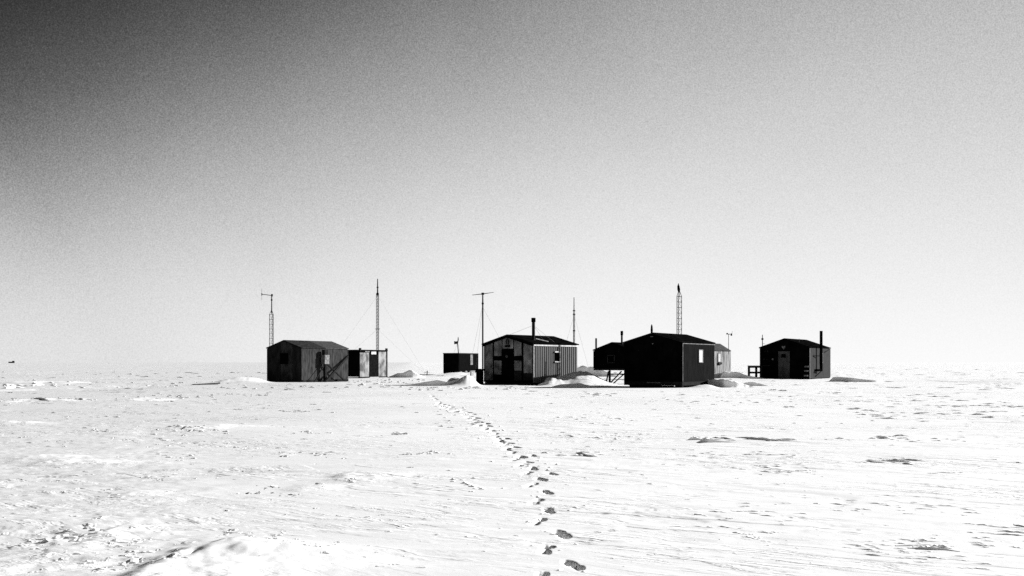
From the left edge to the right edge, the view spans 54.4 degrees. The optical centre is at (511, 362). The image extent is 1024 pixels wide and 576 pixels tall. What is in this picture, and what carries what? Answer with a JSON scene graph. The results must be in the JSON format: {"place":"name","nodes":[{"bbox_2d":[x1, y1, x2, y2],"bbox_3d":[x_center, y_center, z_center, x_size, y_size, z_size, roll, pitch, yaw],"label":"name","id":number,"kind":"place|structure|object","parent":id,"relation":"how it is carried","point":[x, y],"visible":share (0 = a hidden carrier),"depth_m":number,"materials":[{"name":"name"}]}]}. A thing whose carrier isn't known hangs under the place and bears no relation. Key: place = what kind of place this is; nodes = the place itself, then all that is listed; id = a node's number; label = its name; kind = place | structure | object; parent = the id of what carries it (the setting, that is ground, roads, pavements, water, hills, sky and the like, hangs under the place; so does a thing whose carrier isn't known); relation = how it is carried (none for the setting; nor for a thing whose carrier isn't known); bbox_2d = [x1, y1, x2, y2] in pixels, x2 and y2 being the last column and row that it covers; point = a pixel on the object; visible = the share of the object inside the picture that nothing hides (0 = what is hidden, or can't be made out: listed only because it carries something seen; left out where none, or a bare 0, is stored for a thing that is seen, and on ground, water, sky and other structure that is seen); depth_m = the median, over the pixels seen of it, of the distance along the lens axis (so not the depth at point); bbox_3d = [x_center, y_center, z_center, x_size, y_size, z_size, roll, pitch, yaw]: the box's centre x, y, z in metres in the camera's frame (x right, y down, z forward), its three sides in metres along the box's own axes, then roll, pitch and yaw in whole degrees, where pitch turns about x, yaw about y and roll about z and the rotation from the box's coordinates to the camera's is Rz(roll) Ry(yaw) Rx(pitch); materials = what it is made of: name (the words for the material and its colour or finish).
{"place":"outdoors","nodes":[
{"label":"outdoors","id":0,"kind":"place"},
{"bbox_2d":[0,362,1023,575],"bbox_3d":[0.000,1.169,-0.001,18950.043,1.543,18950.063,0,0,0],"label":"snow field","id":1,"kind":"structure","parent":0,"point":[625,499],"depth_m":14.14,"materials":[{"name":"white snow"}]},
{"bbox_2d":[4,386,24,388],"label":"snow drift","id":2,"kind":"object","parent":1,"relation":"on","point":[14,387],"visible":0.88,"depth_m":63.32,"materials":[{"name":"white snow"}]},
{"bbox_2d":[34,397,52,400],"bbox_3d":[-18.972,1.513,40.473,2.190,0.204,0.738,0,0,45],"label":"snow drift","id":3,"kind":"object","parent":1,"relation":"on","point":[45,399],"visible":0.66,"depth_m":39.77,"materials":[{"name":"white snow"}]},
{"bbox_2d":[261,293,273,345],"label":"lattice mast","id":4,"kind":"object","parent":1,"relation":"on","point":[271,295],"visible":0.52,"depth_m":92.88,"materials":[{"name":"metal"}]},
{"bbox_2d":[266,340,348,381],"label":"hut","id":5,"kind":"object","parent":1,"relation":"on","point":[293,360],"visible":0.94,"depth_m":81.23,"materials":[{"name":"black paint"}]},
{"bbox_2d":[280,353,287,363],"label":"window","id":6,"kind":"structure","parent":5,"relation":"in","point":[283,356],"depth_m":80.74,"materials":[{"name":"black paint"}]},
{"bbox_2d":[314,350,346,381],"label":"instrument stand","id":7,"kind":"object","parent":1,"relation":"on","point":[325,359],"visible":0.89,"depth_m":81.94,"materials":[{"name":"grey metal"}]},
{"bbox_2d":[324,355,348,381],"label":"plank","id":8,"kind":"object","parent":1,"relation":"on","point":[336,368],"visible":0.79,"depth_m":83.26,"materials":[{"name":"black wood"}]},
{"bbox_2d":[348,348,387,377],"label":"shed","id":9,"kind":"structure","parent":1,"relation":"on","point":[367,363],"depth_m":102.33,"materials":[{"name":"white paint"}]},
{"bbox_2d":[370,354,377,376],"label":"door","id":10,"kind":"structure","parent":9,"relation":"in","point":[373,358],"depth_m":103.15,"materials":[{"name":"black wood"}]},
{"bbox_2d":[342,279,424,371],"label":"guyed mast","id":11,"kind":"object","parent":1,"relation":"on","point":[377,294],"visible":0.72,"depth_m":112.91,"materials":[{"name":"metal"}]},
{"bbox_2d":[389,370,423,377],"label":"snow drift","id":12,"kind":"object","parent":1,"relation":"on","point":[410,374],"visible":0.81,"depth_m":102.89,"materials":[{"name":"white snow"}]},
{"bbox_2d":[401,378,460,385],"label":"snow drift","id":13,"kind":"object","parent":1,"relation":"on","point":[436,383],"visible":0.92,"depth_m":69.16,"materials":[{"name":"white snow"}]},
{"bbox_2d":[443,353,477,373],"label":"container","id":14,"kind":"object","parent":1,"relation":"on","point":[458,362],"visible":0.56,"depth_m":126.71,"materials":[{"name":"black metal"}]},
{"bbox_2d":[476,369,483,384],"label":"storage bin","id":15,"kind":"object","parent":1,"relation":"on","point":[479,376],"visible":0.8,"depth_m":72.44,"materials":[{"name":"black paint"}]},
{"bbox_2d":[471,292,498,383],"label":"aerial pole","id":16,"kind":"object","parent":1,"relation":"on","point":[482,294],"visible":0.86,"depth_m":73.94,"materials":[{"name":"metal"}]},
{"bbox_2d":[481,318,578,384],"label":"hut","id":17,"kind":"object","parent":1,"relation":"on","point":[532,359],"visible":0.84,"depth_m":72.52,"materials":[{"name":"black paint"}]},
{"bbox_2d":[502,349,513,382],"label":"door","id":18,"kind":"structure","parent":17,"relation":"in","point":[507,354],"depth_m":72.27,"materials":[{"name":"black paint"}]},
{"bbox_2d":[554,351,560,361],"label":"window","id":19,"kind":"structure","parent":17,"relation":"in","point":[557,353],"depth_m":73.27,"materials":[{"name":"black glass"}]},
{"bbox_2d":[552,383,597,386],"bbox_3d":[4.159,1.501,64.754,3.178,0.319,1.283,0,0,0],"label":"snow drift","id":20,"kind":"object","parent":1,"relation":"on","point":[573,385],"visible":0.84,"depth_m":64.16,"materials":[{"name":"white snow"}]},
{"bbox_2d":[568,297,589,371],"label":"whip mast","id":21,"kind":"object","parent":1,"relation":"on","point":[573,320],"visible":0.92,"depth_m":83.97,"materials":[{"name":"metal"}]},
{"bbox_2d":[576,452,597,456],"bbox_3d":[1.230,1.590,17.139,0.188,0.076,0.955,0,0,-21],"label":"snow drift","id":22,"kind":"object","parent":1,"relation":"on","point":[588,455],"visible":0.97,"depth_m":16.80,"materials":[{"name":"white snow"}]},
{"bbox_2d":[577,365,619,376],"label":"snow drift","id":23,"kind":"object","parent":1,"relation":"on","point":[598,373],"visible":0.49,"depth_m":109.27,"materials":[{"name":"white snow"}]},
{"bbox_2d":[593,331,623,383],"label":"stilt hut","id":24,"kind":"object","parent":1,"relation":"on","point":[609,356],"visible":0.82,"depth_m":71.47,"materials":[{"name":"black paint"}]},
{"bbox_2d":[607,355,614,362],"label":"window","id":25,"kind":"structure","parent":24,"relation":"in","point":[610,358],"depth_m":71.34,"materials":[{"name":"black glass"}]},
{"bbox_2d":[623,324,715,387],"bbox_3d":[10.336,-0.262,65.292,4.153,4.324,5.776,0,0,32],"label":"hut","id":26,"kind":"object","parent":1,"relation":"on","point":[652,359],"visible":0.89,"depth_m":63.27,"materials":[{"name":"black paint"}]},
{"bbox_2d":[646,349,658,359],"bbox_3d":[8.900,-0.465,63.051,0.894,0.705,0.060,0,0,32],"label":"window","id":27,"kind":"structure","parent":26,"relation":"in","point":[651,354],"depth_m":63.04,"materials":[{"name":"black paint"}]},
{"bbox_2d":[698,350,702,362],"bbox_3d":[12.213,-0.395,64.434,0.060,0.849,0.703,0,0,32],"label":"window","id":28,"kind":"structure","parent":26,"relation":"in","point":[700,352],"depth_m":64.36,"materials":[{"name":"white glass"}]},
{"bbox_2d":[677,283,681,333],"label":"lattice mast","id":29,"kind":"object","parent":1,"relation":"on","point":[678,307],"visible":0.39,"depth_m":75.92,"materials":[{"name":"metal"}]},
{"bbox_2d":[688,437,701,439],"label":"snow drift","id":30,"kind":"object","parent":1,"relation":"on","point":[693,438],"visible":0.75,"depth_m":20.68,"materials":[{"name":"white snow"}]},
{"bbox_2d":[698,439,736,442],"bbox_3d":[4.122,1.579,20.046,0.807,0.107,0.387,0,0,0],"label":"snow drift","id":31,"kind":"object","parent":1,"relation":"on","point":[707,440],"visible":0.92,"depth_m":19.90,"materials":[{"name":"white snow"}]},
{"bbox_2d":[714,344,730,372],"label":"hut","id":32,"kind":"object","parent":1,"relation":"on","point":[722,359],"visible":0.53,"depth_m":98.98,"materials":[{"name":"grey"}]},
{"bbox_2d":[718,353,721,363],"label":"window","id":33,"kind":"structure","parent":32,"relation":"in","point":[719,354],"depth_m":98.35,"materials":[{"name":"glass"}]},
{"bbox_2d":[707,379,751,387],"bbox_3d":[13.899,1.396,65.174,2.607,0.675,4.431,0,0,-20],"label":"snow drift","id":34,"kind":"object","parent":1,"relation":"on","point":[723,383],"visible":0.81,"depth_m":63.13,"materials":[{"name":"white snow"}]},
{"bbox_2d":[720,371,763,378],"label":"snow drift","id":35,"kind":"object","parent":1,"relation":"on","point":[724,374],"visible":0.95,"depth_m":90.89,"materials":[{"name":"white snow"}]},
{"bbox_2d":[748,366,761,377],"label":"deck rail","id":36,"kind":"object","parent":1,"relation":"on","point":[755,372],"visible":0.72,"depth_m":93.50,"materials":[{"name":"black wood"}]},
{"bbox_2d":[744,382,766,385],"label":"snow drift","id":37,"kind":"object","parent":1,"relation":"on","point":[753,384],"visible":0.77,"depth_m":68.03,"materials":[{"name":"white snow"}]},
{"bbox_2d":[736,437,792,440],"bbox_3d":[5.171,1.595,20.633,0.371,0.092,1.696,0,0,-34],"label":"snow drift","id":38,"kind":"object","parent":1,"relation":"on","point":[755,438],"visible":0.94,"depth_m":20.42,"materials":[{"name":"white snow"}]},
{"bbox_2d":[759,331,829,378],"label":"hut","id":39,"kind":"object","parent":1,"relation":"on","point":[785,358],"visible":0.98,"depth_m":93.51,"materials":[{"name":"black paint"}]},
{"bbox_2d":[778,351,789,377],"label":"door","id":40,"kind":"structure","parent":39,"relation":"in","point":[783,356],"depth_m":93.25,"materials":[{"name":"black wood"}]},
{"bbox_2d":[804,365,808,378],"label":"step ladder","id":41,"kind":"object","parent":1,"relation":"on","point":[806,371],"visible":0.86,"depth_m":91.82,"materials":[{"name":"black paint"}]},
{"bbox_2d":[830,377,892,381],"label":"snow drift","id":42,"kind":"object","parent":1,"relation":"on","point":[840,379],"visible":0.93,"depth_m":82.66,"materials":[{"name":"white snow"}]},
{"bbox_2d":[886,460,907,461],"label":"snow drift","id":43,"kind":"object","parent":1,"relation":"on","point":[896,461],"visible":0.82,"depth_m":15.68,"materials":[{"name":"white snow"}]},
{"bbox_2d":[896,544,933,545],"bbox_3d":[3.530,1.613,8.737,0.394,0.044,0.081,0,0,-12],"label":"snow drift","id":44,"kind":"object","parent":1,"relation":"on","point":[915,545],"visible":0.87,"depth_m":8.70,"materials":[{"name":"white snow"}]},
{"bbox_2d":[909,546,959,551],"bbox_3d":[3.618,1.607,8.558,0.415,0.058,0.120,0,0,18],"label":"snow drift","id":45,"kind":"object","parent":1,"relation":"on","point":[936,548],"visible":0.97,"depth_m":8.52,"materials":[{"name":"white snow"}]},
{"bbox_2d":[0,0,1023,361],"label":"sky","id":46,"kind":"structure","parent":0,"point":[850,171],"materials":[{"name":"grey"}]}
]}

